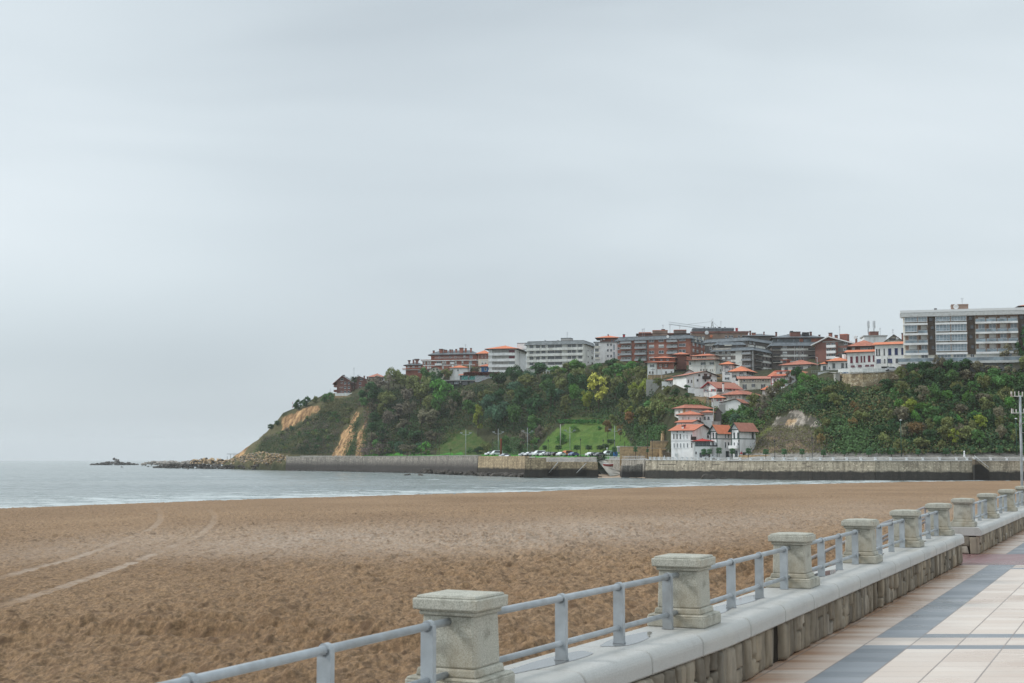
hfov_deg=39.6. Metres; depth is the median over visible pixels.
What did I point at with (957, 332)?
apartment block
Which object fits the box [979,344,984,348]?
window
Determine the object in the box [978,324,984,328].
window
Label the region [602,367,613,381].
tree
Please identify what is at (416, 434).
tree
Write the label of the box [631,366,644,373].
tree
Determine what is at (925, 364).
tree
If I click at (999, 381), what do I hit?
tree
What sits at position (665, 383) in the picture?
wall
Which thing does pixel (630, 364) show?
tree
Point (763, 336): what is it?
apartment block
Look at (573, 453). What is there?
parked car
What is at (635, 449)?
clipped tree
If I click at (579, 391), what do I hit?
tree
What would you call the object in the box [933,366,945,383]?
tree
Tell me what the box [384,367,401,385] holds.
tree
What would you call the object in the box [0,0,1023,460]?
sky
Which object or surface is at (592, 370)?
tree
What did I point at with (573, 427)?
shrub
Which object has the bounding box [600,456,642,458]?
quay railing
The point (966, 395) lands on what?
tree
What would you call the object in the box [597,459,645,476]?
inlet wall
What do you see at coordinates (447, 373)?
tree
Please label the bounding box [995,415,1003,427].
tree
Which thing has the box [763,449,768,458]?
clipped tree
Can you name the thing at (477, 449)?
shrub
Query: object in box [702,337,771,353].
apartment block
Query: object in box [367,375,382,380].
tree
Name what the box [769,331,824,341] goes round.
apartment block
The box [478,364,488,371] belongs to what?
house
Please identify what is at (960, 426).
tree
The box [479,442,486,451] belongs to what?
shrub
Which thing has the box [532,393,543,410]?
tree
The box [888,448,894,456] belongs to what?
clipped tree
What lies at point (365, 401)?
tree
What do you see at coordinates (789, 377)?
tree
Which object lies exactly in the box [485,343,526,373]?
apartment block
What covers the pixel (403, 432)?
tree
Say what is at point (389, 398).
tree
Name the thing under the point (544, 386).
tree
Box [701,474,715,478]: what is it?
rock
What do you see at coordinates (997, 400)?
tree
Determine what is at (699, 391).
wall
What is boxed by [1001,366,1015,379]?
tree
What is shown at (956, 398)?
tree
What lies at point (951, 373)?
tree
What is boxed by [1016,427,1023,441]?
tree
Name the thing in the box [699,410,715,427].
house
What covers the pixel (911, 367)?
tree
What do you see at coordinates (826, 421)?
tree
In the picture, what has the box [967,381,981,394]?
tree
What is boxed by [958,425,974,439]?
tree
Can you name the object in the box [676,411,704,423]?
house
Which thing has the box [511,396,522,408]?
tree
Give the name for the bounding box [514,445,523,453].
tree
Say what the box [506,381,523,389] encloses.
tree
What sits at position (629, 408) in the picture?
tree
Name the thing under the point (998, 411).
tree
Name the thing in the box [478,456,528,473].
sea wall
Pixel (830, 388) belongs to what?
tree
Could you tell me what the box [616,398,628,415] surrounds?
tree
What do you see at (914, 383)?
tree
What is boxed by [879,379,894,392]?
tree
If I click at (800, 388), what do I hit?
shrub
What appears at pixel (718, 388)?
long house
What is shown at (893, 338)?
house
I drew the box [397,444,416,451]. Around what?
tree
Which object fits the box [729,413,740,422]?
shrub
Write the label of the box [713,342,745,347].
apartment block
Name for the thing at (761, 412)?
tree
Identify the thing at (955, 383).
tree
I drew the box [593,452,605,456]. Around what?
parked car
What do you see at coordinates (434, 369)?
house
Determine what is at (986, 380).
tree
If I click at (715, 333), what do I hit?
apartment block
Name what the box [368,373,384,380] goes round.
house
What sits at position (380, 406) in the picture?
tree
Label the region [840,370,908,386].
retaining wall
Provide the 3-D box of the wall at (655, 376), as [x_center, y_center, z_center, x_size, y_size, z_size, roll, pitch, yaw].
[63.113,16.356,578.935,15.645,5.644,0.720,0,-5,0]
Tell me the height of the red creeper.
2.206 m
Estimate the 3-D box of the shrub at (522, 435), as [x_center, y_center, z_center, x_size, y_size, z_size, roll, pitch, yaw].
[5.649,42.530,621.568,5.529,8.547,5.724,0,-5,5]
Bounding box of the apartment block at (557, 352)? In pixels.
[525,332,594,372]
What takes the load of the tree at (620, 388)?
on the hills
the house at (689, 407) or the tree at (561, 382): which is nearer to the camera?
the house at (689, 407)
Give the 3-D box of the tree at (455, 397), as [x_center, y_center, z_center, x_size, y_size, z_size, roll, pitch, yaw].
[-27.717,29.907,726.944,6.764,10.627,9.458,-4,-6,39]
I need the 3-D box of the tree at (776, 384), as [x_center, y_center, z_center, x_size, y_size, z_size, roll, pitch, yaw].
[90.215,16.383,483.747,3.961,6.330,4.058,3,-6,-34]
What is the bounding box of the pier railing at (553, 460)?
[546,459,596,461]
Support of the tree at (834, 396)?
on the hills
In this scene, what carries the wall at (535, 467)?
in the sea
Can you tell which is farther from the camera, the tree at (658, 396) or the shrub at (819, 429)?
the tree at (658, 396)
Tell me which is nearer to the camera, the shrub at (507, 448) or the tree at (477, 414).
the shrub at (507, 448)
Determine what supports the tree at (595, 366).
on the hills
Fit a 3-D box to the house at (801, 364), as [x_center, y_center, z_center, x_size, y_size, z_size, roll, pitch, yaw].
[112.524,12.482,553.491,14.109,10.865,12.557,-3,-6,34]
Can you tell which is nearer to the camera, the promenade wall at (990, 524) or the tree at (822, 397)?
the promenade wall at (990, 524)
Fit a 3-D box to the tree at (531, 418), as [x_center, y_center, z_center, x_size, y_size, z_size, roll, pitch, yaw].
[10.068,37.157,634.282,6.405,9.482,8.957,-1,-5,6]
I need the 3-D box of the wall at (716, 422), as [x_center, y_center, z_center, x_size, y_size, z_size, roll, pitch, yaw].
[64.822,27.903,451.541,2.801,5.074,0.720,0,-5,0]
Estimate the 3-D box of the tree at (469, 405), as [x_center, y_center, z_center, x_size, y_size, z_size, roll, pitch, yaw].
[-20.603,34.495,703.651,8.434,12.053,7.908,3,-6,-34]
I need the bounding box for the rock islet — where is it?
[90,458,138,464]
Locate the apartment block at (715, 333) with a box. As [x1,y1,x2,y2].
[690,327,748,345]
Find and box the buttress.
[833,374,839,380]
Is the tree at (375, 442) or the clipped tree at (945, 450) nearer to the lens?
the clipped tree at (945, 450)
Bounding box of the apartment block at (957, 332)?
[898,298,1023,372]
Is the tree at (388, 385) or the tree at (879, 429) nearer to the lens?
the tree at (879, 429)
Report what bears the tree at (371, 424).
on the hills
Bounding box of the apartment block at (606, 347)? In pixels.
[593,334,624,362]
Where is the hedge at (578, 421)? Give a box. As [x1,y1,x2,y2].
[557,419,604,423]
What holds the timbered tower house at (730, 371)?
on the hills
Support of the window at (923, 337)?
in the apartment block at (957, 332)
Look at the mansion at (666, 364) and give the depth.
595.67 m
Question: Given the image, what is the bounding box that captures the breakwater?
[141,460,222,465]
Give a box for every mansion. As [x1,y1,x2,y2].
[644,352,689,375]
[684,354,727,373]
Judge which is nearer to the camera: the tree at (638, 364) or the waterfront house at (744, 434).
the waterfront house at (744, 434)
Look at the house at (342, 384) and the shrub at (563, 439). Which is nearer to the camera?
the shrub at (563, 439)
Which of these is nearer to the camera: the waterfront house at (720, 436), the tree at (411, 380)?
the waterfront house at (720, 436)
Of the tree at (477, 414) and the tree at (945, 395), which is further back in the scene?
the tree at (477, 414)
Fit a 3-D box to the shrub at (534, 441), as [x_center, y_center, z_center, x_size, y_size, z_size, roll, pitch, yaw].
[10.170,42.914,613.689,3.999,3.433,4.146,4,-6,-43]
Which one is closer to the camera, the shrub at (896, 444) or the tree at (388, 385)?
the shrub at (896, 444)
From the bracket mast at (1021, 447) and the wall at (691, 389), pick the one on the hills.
the wall at (691, 389)
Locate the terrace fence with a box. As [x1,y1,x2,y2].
[838,368,884,372]
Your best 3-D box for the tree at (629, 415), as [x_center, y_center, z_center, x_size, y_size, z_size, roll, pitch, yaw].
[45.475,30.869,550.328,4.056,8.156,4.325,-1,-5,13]
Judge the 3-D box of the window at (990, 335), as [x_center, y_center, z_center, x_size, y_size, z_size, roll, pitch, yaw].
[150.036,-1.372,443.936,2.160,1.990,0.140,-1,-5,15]
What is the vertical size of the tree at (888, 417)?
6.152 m
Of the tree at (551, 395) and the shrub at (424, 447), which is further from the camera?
the shrub at (424, 447)
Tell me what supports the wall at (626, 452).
on the hills
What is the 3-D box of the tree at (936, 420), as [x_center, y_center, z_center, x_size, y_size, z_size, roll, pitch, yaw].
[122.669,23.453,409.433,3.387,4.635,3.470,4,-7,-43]
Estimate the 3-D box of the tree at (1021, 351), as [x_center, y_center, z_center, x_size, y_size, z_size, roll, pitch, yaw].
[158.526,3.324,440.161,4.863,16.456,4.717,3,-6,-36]
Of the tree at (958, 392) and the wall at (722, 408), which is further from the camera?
the wall at (722, 408)
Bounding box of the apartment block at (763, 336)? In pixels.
[742,331,774,339]
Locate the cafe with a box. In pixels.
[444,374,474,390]
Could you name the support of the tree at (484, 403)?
on the hills
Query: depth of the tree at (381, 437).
713.84 m
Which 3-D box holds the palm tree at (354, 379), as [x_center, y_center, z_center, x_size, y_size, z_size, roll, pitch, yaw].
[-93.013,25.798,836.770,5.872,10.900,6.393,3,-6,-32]
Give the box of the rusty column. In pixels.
[500,438,501,454]
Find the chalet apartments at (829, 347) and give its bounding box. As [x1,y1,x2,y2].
[811,326,857,361]
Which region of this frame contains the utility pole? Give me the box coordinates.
[711,398,715,424]
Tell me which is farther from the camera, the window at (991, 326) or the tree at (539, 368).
the tree at (539, 368)
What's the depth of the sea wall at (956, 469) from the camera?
395.59 m
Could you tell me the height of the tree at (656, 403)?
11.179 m
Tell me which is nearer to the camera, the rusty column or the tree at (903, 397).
the tree at (903, 397)
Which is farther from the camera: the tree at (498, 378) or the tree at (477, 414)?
the tree at (498, 378)
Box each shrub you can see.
[293,399,302,408]
[302,396,310,405]
[320,394,327,401]
[326,392,334,399]
[375,443,385,453]
[393,441,405,453]
[410,446,419,454]
[418,441,430,454]
[471,446,482,453]
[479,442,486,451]
[484,443,491,452]
[499,434,509,445]
[504,445,511,453]
[518,430,529,445]
[528,421,537,435]
[530,437,539,443]
[535,424,543,436]
[555,433,566,443]
[570,424,579,431]
[670,387,678,396]
[722,412,729,420]
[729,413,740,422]
[736,404,746,413]
[782,393,794,402]
[791,384,806,398]
[797,372,808,383]
[805,374,819,383]
[807,385,821,395]
[813,426,823,435]
[816,433,825,445]
[847,417,857,426]
[878,432,890,445]
[893,437,905,449]
[933,440,945,451]
[955,414,963,425]
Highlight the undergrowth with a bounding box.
[254,368,1023,455]
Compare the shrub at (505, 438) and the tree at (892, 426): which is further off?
the shrub at (505, 438)
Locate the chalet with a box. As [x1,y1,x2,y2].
[669,369,720,389]
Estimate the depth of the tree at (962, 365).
439.49 m
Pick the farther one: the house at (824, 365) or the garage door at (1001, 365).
the house at (824, 365)
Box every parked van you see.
[490,450,502,455]
[532,450,545,455]
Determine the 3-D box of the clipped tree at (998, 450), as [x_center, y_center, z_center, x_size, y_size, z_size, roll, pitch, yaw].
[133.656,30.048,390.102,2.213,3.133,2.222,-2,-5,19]
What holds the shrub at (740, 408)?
on the hills
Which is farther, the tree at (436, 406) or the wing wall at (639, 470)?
the tree at (436, 406)
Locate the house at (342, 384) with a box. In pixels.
[332,375,367,392]
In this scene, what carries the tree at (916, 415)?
on the hills
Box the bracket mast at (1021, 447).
[1010,391,1023,485]
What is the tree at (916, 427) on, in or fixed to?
on the hills
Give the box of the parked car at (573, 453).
[568,452,578,455]
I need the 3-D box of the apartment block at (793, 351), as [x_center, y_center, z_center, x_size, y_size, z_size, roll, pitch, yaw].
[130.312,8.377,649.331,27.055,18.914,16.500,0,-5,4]
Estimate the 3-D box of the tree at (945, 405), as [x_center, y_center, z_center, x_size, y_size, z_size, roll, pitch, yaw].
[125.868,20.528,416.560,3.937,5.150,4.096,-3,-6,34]
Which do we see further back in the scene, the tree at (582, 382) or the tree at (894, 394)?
the tree at (582, 382)
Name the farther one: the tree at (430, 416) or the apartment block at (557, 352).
the apartment block at (557, 352)
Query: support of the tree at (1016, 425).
on the hills
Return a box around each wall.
[158,503,963,682]
[285,455,481,474]
[335,393,350,397]
[475,375,491,381]
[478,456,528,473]
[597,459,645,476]
[620,446,649,466]
[620,465,635,477]
[635,464,642,477]
[645,457,1023,480]
[646,379,667,395]
[648,375,671,378]
[648,448,666,458]
[650,441,667,447]
[662,381,667,389]
[688,387,700,393]
[695,388,703,396]
[712,421,720,424]
[719,404,725,413]
[738,455,768,458]
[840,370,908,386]
[950,486,1023,553]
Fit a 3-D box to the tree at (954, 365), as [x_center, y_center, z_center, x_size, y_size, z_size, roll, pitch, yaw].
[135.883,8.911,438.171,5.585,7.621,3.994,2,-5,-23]
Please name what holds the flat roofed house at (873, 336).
on the hills
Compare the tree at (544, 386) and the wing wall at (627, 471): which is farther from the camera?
the tree at (544, 386)
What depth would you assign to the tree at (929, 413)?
412.51 m
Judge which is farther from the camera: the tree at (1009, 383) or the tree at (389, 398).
the tree at (389, 398)
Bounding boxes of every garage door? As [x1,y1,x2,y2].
[982,363,996,370]
[998,363,1013,370]
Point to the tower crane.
(692, 326)
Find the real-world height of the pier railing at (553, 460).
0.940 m
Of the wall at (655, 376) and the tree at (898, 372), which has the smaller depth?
the tree at (898, 372)
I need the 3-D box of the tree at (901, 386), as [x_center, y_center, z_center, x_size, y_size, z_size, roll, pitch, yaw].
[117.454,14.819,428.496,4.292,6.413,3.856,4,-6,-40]
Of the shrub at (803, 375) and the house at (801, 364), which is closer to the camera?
the shrub at (803, 375)
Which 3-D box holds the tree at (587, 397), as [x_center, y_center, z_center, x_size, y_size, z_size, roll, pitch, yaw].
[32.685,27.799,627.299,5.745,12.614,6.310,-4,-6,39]
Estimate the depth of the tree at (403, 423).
719.52 m
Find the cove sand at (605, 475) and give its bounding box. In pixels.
[598,474,644,477]
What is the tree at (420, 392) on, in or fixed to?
on the hills
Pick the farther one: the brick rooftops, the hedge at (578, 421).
the brick rooftops
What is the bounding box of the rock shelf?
[153,454,270,469]
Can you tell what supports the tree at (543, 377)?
on the hills
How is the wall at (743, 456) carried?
on the hills
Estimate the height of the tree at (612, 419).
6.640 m
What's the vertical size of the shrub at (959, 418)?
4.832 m
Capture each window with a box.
[909,336,916,339]
[909,345,916,349]
[921,325,926,329]
[921,335,926,339]
[921,345,926,349]
[953,354,966,356]
[976,354,986,356]
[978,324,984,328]
[979,334,984,338]
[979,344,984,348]
[989,324,995,328]
[989,334,995,338]
[989,344,995,348]
[989,354,999,356]
[1010,323,1016,327]
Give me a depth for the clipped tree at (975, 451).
390.11 m
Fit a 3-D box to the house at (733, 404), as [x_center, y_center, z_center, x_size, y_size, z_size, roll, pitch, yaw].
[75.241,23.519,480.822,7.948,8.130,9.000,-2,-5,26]
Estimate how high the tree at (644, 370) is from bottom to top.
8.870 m
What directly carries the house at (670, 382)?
on the hills
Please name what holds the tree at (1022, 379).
on the hills
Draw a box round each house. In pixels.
[332,375,367,392]
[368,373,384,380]
[428,367,443,378]
[449,365,471,379]
[476,350,488,371]
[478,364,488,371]
[665,378,672,386]
[668,424,717,459]
[671,404,714,417]
[674,420,703,424]
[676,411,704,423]
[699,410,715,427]
[701,382,742,396]
[707,425,730,458]
[709,394,726,408]
[718,361,756,384]
[719,398,748,410]
[720,390,759,401]
[728,422,758,458]
[736,376,770,389]
[767,370,795,392]
[778,359,818,369]
[819,362,827,370]
[825,353,846,369]
[844,349,874,368]
[847,340,874,349]
[860,330,893,342]
[872,341,903,367]
[884,333,902,341]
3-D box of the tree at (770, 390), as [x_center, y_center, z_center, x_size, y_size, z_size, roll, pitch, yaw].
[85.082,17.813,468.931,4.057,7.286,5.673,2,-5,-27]
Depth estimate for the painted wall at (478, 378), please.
753.01 m
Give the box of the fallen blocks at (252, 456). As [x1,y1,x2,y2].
[230,451,287,464]
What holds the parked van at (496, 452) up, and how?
on the hills
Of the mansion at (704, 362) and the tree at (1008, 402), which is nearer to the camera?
the tree at (1008, 402)
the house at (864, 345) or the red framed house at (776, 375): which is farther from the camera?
the house at (864, 345)
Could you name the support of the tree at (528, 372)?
on the hills
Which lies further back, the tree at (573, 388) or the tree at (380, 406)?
the tree at (380, 406)
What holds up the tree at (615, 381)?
on the hills
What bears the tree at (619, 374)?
on the hills
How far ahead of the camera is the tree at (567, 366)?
694.51 m
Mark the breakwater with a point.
(162, 462)
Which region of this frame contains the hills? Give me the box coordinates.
[222,359,1023,470]
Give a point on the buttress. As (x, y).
(837, 376)
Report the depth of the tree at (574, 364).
687.65 m
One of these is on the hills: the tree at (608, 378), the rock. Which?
the tree at (608, 378)
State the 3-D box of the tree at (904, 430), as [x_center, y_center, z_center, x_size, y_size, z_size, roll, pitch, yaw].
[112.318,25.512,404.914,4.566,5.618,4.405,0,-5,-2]
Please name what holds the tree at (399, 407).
on the hills
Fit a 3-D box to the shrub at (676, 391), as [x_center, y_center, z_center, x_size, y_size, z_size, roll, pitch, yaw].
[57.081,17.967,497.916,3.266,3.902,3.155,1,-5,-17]
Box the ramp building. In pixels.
[818,364,889,374]
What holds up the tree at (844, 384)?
on the hills
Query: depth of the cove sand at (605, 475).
453.20 m
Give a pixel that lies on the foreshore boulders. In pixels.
(448, 472)
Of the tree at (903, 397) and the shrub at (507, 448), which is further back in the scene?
the shrub at (507, 448)
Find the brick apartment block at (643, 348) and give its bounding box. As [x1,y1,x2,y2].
[616,328,704,364]
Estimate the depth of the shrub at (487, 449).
608.23 m
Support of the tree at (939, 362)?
on the hills
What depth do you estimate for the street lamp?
528.88 m
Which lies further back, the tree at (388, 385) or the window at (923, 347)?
the tree at (388, 385)
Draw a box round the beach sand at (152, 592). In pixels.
[0,481,1023,682]
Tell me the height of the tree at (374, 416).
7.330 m
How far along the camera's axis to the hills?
604.58 m
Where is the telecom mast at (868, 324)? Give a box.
[867,321,869,334]
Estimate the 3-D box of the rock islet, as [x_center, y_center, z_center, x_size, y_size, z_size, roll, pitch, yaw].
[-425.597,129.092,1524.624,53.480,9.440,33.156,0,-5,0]
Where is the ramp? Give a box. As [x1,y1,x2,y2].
[598,460,619,475]
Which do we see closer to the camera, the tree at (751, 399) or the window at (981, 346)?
the window at (981, 346)
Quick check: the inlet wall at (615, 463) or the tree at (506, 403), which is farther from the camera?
the tree at (506, 403)
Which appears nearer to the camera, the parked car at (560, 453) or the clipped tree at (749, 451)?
the clipped tree at (749, 451)
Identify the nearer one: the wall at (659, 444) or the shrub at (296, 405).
the wall at (659, 444)
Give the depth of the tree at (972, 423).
401.04 m
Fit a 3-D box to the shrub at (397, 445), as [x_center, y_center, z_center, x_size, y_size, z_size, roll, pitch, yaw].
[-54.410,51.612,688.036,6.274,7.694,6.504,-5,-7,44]
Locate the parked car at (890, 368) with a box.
[885,367,896,370]
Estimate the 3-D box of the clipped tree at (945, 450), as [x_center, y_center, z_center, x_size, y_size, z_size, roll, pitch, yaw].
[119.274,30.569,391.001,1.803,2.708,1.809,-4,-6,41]
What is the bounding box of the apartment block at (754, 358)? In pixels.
[710,345,772,370]
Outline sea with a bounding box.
[0,461,989,507]
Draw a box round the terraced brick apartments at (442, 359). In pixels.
[403,344,477,379]
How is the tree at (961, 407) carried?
on the hills
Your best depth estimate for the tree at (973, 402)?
417.65 m
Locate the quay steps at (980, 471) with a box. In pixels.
[972,455,988,480]
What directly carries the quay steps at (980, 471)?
attached to the sea wall at (956, 469)
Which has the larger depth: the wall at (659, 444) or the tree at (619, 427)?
the tree at (619, 427)
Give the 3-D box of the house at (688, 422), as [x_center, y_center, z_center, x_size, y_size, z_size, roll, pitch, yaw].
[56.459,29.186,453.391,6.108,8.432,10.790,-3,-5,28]
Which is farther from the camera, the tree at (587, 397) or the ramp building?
the tree at (587, 397)
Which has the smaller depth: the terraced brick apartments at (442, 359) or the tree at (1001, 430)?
the tree at (1001, 430)
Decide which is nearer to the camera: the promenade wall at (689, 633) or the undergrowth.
the promenade wall at (689, 633)
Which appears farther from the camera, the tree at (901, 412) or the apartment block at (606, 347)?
the apartment block at (606, 347)
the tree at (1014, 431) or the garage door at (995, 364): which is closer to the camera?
the tree at (1014, 431)
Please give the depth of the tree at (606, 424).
571.96 m
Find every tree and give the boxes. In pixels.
[350,376,357,391]
[358,389,366,397]
[358,397,368,409]
[365,381,382,404]
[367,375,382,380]
[367,377,386,399]
[367,422,377,429]
[367,432,376,439]
[369,412,378,419]
[372,439,381,447]
[376,427,388,442]
[377,390,396,407]
[377,396,387,414]
[381,409,394,429]
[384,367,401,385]
[384,374,394,389]
[392,404,405,418]
[393,374,408,388]
[396,419,410,429]
[397,427,408,438]
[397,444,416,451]
[398,375,406,388]
[400,388,412,400]
[402,400,416,419]
[405,374,419,395]
[407,430,423,443]
[412,382,429,405]
[418,409,425,429]
[420,367,431,381]
[420,409,439,430]
[422,375,430,390]
[422,393,433,409]
[424,431,440,443]
[427,373,440,390]
[429,378,453,414]
[431,398,441,410]
[441,368,452,379]
[446,399,456,421]
[449,390,463,408]
[460,390,474,411]
[462,399,476,419]
[473,404,482,436]
[477,389,492,400]
[479,394,496,409]
[484,401,507,434]
[489,371,507,387]
[492,387,504,411]
[498,401,509,422]
[505,364,522,380]
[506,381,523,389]
[506,403,522,433]
[507,388,516,400]
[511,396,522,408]
[513,385,532,408]
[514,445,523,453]
[517,373,537,388]
[522,369,536,377]
[523,397,543,414]
[527,414,541,426]
[529,362,547,377]
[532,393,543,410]
[539,377,552,392]
[540,374,554,381]
[544,382,556,418]
[545,388,564,404]
[547,365,567,375]
[551,367,564,380]
[553,377,567,389]
[560,395,570,418]
[562,363,571,372]
[566,373,578,388]
[568,359,585,371]
[568,383,579,405]
[570,367,585,377]
[575,374,588,388]
[575,388,593,400]
[581,390,592,406]
[585,369,597,375]
[587,372,608,408]
[589,363,602,371]
[598,366,608,374]
[598,374,611,388]
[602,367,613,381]
[602,420,612,437]
[604,358,619,368]
[609,363,628,376]
[609,414,617,423]
[610,376,624,400]
[613,382,625,397]
[616,370,634,383]
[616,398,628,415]
[616,425,623,440]
[622,368,633,383]
[624,406,635,418]
[625,411,633,429]
[626,361,635,368]
[626,378,643,391]
[628,382,641,396]
[628,388,645,408]
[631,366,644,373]
[633,442,637,458]
[634,406,652,432]
[635,372,645,379]
[636,358,643,365]
[640,366,647,376]
[640,378,647,389]
[643,399,655,411]
[648,397,667,424]
[649,393,666,406]
[652,377,663,385]
[662,386,671,394]
[666,397,675,404]
[707,449,711,459]
[716,447,721,453]
[730,448,735,459]
[744,407,755,417]
[745,448,750,458]
[746,392,759,406]
[753,402,764,417]
[759,393,769,407]
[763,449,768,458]
[765,385,778,401]
[772,381,783,393]
[777,378,788,389]
[783,371,793,383]
[791,366,801,380]
[816,393,828,403]
[820,418,830,426]
[822,385,836,393]
[828,392,844,404]
[837,381,845,392]
[846,383,851,393]
[850,400,858,412]
[852,410,869,421]
[873,425,889,433]
[878,408,892,421]
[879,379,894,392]
[887,419,899,432]
[888,387,898,400]
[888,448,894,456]
[891,405,909,422]
[894,366,906,380]
[894,381,908,394]
[894,399,903,407]
[898,422,912,438]
[901,396,909,403]
[901,398,916,413]
[904,373,919,392]
[906,362,918,371]
[906,421,923,433]
[909,370,922,381]
[910,410,922,421]
[913,437,929,448]
[914,385,929,402]
[917,402,930,410]
[918,360,934,369]
[918,422,927,435]
[919,367,934,378]
[922,405,940,421]
[922,429,936,442]
[925,379,932,387]
[925,418,934,429]
[927,382,940,402]
[932,354,946,368]
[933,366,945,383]
[933,415,943,424]
[936,403,948,414]
[938,373,949,389]
[938,424,955,444]
[941,390,952,399]
[941,416,954,434]
[942,411,959,426]
[943,358,959,370]
[943,448,948,455]
[944,369,959,381]
[948,394,959,412]
[948,428,959,443]
[950,381,962,389]
[951,384,969,397]
[954,423,965,437]
[955,404,967,412]
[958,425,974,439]
[959,358,972,370]
[959,369,975,383]
[962,389,972,403]
[966,393,979,410]
[966,411,981,420]
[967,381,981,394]
[968,418,976,435]
[970,360,982,371]
[970,447,976,455]
[971,429,984,447]
[973,414,987,429]
[974,372,986,382]
[975,393,990,407]
[977,374,990,389]
[979,397,994,409]
[982,365,999,372]
[983,408,1000,426]
[987,367,1000,385]
[989,373,1010,386]
[991,394,1005,410]
[992,406,1006,419]
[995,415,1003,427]
[995,424,1006,442]
[995,445,1002,454]
[996,386,1013,401]
[999,343,1018,365]
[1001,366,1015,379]
[1003,374,1015,387]
[1004,396,1015,407]
[1006,423,1018,432]
[1009,412,1022,420]
[1010,428,1017,441]
[1015,326,1023,355]
[1015,392,1023,401]
[1016,383,1023,391]
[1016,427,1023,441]
[1017,374,1023,382]
[1019,355,1023,368]
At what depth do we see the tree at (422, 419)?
715.64 m
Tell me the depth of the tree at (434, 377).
753.30 m
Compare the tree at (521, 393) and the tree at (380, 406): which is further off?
the tree at (380, 406)
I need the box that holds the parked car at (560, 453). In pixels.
[556,452,565,455]
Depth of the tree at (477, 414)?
680.03 m
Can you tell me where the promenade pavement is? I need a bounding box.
[742,530,1023,682]
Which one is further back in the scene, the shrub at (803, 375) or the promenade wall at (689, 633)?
the shrub at (803, 375)
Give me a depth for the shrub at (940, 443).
394.03 m
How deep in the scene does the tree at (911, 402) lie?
416.17 m
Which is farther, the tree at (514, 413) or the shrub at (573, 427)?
the tree at (514, 413)
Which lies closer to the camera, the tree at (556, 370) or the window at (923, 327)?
the window at (923, 327)
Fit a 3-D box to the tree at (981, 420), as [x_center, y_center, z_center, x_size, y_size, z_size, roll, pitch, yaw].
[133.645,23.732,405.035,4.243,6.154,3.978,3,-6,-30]
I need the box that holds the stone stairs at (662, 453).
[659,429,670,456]
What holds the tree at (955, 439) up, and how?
on the hills
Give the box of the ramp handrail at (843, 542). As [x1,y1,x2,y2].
[811,506,926,571]
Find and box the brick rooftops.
[636,325,690,335]
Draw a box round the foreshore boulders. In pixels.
[287,468,523,476]
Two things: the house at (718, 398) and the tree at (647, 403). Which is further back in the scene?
the tree at (647, 403)
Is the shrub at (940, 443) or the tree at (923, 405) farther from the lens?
the tree at (923, 405)
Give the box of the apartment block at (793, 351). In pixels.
[766,338,814,369]
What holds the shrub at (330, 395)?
on the hills
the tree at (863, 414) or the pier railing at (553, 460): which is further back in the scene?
the pier railing at (553, 460)
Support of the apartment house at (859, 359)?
on the hills
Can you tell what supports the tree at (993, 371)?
on the hills
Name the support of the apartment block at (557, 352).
on the hills
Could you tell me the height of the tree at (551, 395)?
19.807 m
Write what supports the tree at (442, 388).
on the hills
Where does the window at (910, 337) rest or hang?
in the apartment block at (957, 332)
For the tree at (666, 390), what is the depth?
521.76 m
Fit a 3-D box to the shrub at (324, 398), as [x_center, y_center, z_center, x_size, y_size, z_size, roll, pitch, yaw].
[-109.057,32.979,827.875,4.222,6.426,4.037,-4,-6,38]
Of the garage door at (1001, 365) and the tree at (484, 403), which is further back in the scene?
the tree at (484, 403)
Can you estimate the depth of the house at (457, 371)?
784.04 m
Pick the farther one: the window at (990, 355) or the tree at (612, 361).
the tree at (612, 361)
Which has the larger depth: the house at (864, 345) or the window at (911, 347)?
the house at (864, 345)
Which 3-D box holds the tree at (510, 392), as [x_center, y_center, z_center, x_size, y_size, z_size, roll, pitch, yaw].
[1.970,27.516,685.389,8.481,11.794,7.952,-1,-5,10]
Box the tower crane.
[669,320,715,327]
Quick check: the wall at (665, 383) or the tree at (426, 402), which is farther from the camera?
the tree at (426, 402)
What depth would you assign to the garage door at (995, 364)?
443.28 m
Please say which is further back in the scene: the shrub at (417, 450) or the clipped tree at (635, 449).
the shrub at (417, 450)
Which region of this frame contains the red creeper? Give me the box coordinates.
[463,372,498,375]
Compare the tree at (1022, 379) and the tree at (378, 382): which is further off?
the tree at (378, 382)
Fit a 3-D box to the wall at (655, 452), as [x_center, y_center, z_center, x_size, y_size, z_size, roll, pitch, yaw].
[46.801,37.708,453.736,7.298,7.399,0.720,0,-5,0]
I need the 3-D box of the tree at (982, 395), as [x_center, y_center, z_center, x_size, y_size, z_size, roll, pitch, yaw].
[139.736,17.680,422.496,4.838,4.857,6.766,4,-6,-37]
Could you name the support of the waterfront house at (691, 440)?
on the hills
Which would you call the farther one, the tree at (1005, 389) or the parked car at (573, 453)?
the parked car at (573, 453)
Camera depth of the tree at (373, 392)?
763.84 m
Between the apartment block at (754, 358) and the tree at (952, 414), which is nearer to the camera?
the tree at (952, 414)
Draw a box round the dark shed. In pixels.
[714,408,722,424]
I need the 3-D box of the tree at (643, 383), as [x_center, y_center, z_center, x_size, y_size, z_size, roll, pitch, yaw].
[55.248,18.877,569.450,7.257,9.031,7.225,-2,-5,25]

